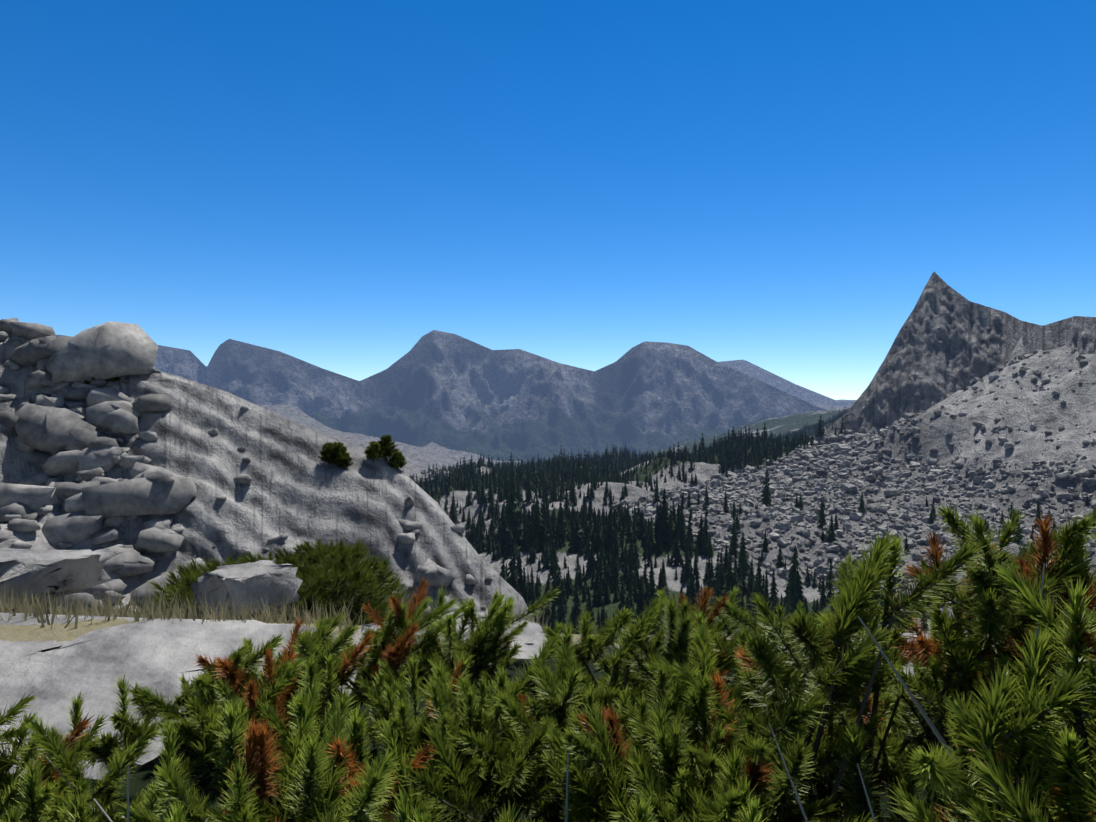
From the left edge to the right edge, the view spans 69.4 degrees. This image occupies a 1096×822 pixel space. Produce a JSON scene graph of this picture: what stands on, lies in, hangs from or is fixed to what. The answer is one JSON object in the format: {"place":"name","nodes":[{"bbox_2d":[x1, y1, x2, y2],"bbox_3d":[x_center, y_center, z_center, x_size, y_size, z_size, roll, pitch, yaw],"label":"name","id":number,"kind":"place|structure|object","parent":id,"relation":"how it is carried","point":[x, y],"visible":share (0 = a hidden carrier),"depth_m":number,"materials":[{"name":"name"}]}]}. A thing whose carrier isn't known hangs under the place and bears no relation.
{"place":"outdoors","nodes":[
{"label":"outdoors","id":0,"kind":"place"},
{"bbox_2d":[0,331,534,622],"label":"rock slope","id":1,"kind":"structure","parent":0,"point":[296,489],"depth_m":61.31,"materials":[{"name":"stone"}]},
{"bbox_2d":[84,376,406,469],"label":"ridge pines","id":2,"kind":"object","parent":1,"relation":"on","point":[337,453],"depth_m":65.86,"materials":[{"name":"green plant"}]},
{"bbox_2d":[0,318,492,615],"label":"boulders","id":3,"kind":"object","parent":1,"relation":"on","point":[79,443],"depth_m":59.51,"materials":[{"name":"stone"}]},
{"bbox_2d":[0,583,550,631],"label":"dry grass","id":4,"kind":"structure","parent":0,"point":[36,609],"depth_m":7.58,"materials":[{"name":"beige plant"}]},
{"bbox_2d":[56,330,825,463],"bbox_3d":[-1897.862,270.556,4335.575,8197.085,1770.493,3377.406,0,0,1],"label":"mountain range","id":5,"kind":"structure","parent":0,"point":[450,391],"depth_m":5381.85,"materials":[{"name":"stone"}]},
{"bbox_2d":[0,337,1095,779],"bbox_3d":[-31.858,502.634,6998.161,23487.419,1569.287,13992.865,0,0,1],"label":"ground","id":6,"kind":"structure","parent":0,"point":[20,637],"depth_m":331.32,"materials":[{"name":"stone"}]},
{"bbox_2d":[0,547,121,607],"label":"boulder","id":7,"kind":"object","parent":6,"relation":"on","point":[30,571],"depth_m":9.42,"materials":[{"name":"stone"}]},
{"bbox_2d":[0,618,359,697],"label":"slab","id":8,"kind":"structure","parent":6,"relation":"on","point":[159,655],"depth_m":6.12,"materials":[{"name":"stone"}]},
{"bbox_2d":[190,560,302,618],"bbox_3d":[-3.461,2.030,9.076,0.862,0.527,1.206,0,0,36],"label":"boulder","id":9,"kind":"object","parent":6,"relation":"on","point":[269,580],"depth_m":8.80,"materials":[{"name":"stone"}]},
{"bbox_2d":[136,536,421,625],"bbox_3d":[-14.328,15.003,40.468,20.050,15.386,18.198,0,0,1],"label":"shrubs","id":10,"kind":"object","parent":6,"relation":"on","point":[339,575],"visible":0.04,"depth_m":40.55,"materials":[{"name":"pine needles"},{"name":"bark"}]},
{"bbox_2d":[356,611,542,644],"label":"slab","id":11,"kind":"structure","parent":6,"relation":"on","point":[532,628],"depth_m":7.01,"materials":[{"name":"stone"}]},
{"bbox_2d":[0,502,1095,821],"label":"pine shrubs","id":12,"kind":"object","parent":6,"relation":"on","point":[706,782],"depth_m":2.56,"materials":[{"name":"green plant"}]},
{"bbox_2d":[46,563,1044,821],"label":"dead twigs","id":13,"kind":"object","parent":12,"relation":"on","point":[932,727],"visible":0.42,"depth_m":2.00,"materials":[{"name":"grey plant"}]},
{"bbox_2d":[2,640,1093,821],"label":"krummholz understorey","id":14,"kind":"object","parent":6,"relation":"on","point":[143,775],"visible":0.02,"depth_m":3.11,"materials":[{"name":"green plant"}]},
{"bbox_2d":[403,415,845,498],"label":"forest trees","id":15,"kind":"object","parent":6,"relation":"on","point":[731,449],"visible":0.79,"depth_m":490.19,"materials":[{"name":"green plant"}]},
{"bbox_2d":[420,407,849,473],"bbox_3d":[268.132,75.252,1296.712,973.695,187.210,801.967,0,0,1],"label":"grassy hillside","id":16,"kind":"structure","parent":6,"relation":"on","point":[830,421],"depth_m":1422.63,"materials":[{"name":"green plant"}]},
{"bbox_2d":[430,468,1088,633],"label":"forest trees","id":17,"kind":"object","parent":6,"relation":"on","point":[531,531],"visible":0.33,"depth_m":253.74,"materials":[{"name":"green plant"}]},
{"bbox_2d":[612,350,1095,616],"bbox_3d":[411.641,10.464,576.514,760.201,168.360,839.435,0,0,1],"label":"talus boulders","id":18,"kind":"object","parent":6,"relation":"on","point":[795,464],"visible":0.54,"depth_m":322.41,"materials":[{"name":"stone"}]},
{"bbox_2d":[808,272,1095,445],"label":"rocky peak","id":19,"kind":"structure","parent":6,"relation":"on","point":[948,340],"depth_m":542.60,"materials":[{"name":"stone"}]},
{"bbox_2d":[0,0,1095,399],"label":"sky","id":20,"kind":"structure","parent":0,"point":[775,186],"materials":[{"name":"blue"}]},
{"bbox_2d":[719,360,851,405],"bbox_3d":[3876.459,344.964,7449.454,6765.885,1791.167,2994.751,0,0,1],"label":"mountain range","id":21,"kind":"structure","parent":0,"point":[774,380],"depth_m":8444.04,"materials":[{"name":"stone"}]}
]}

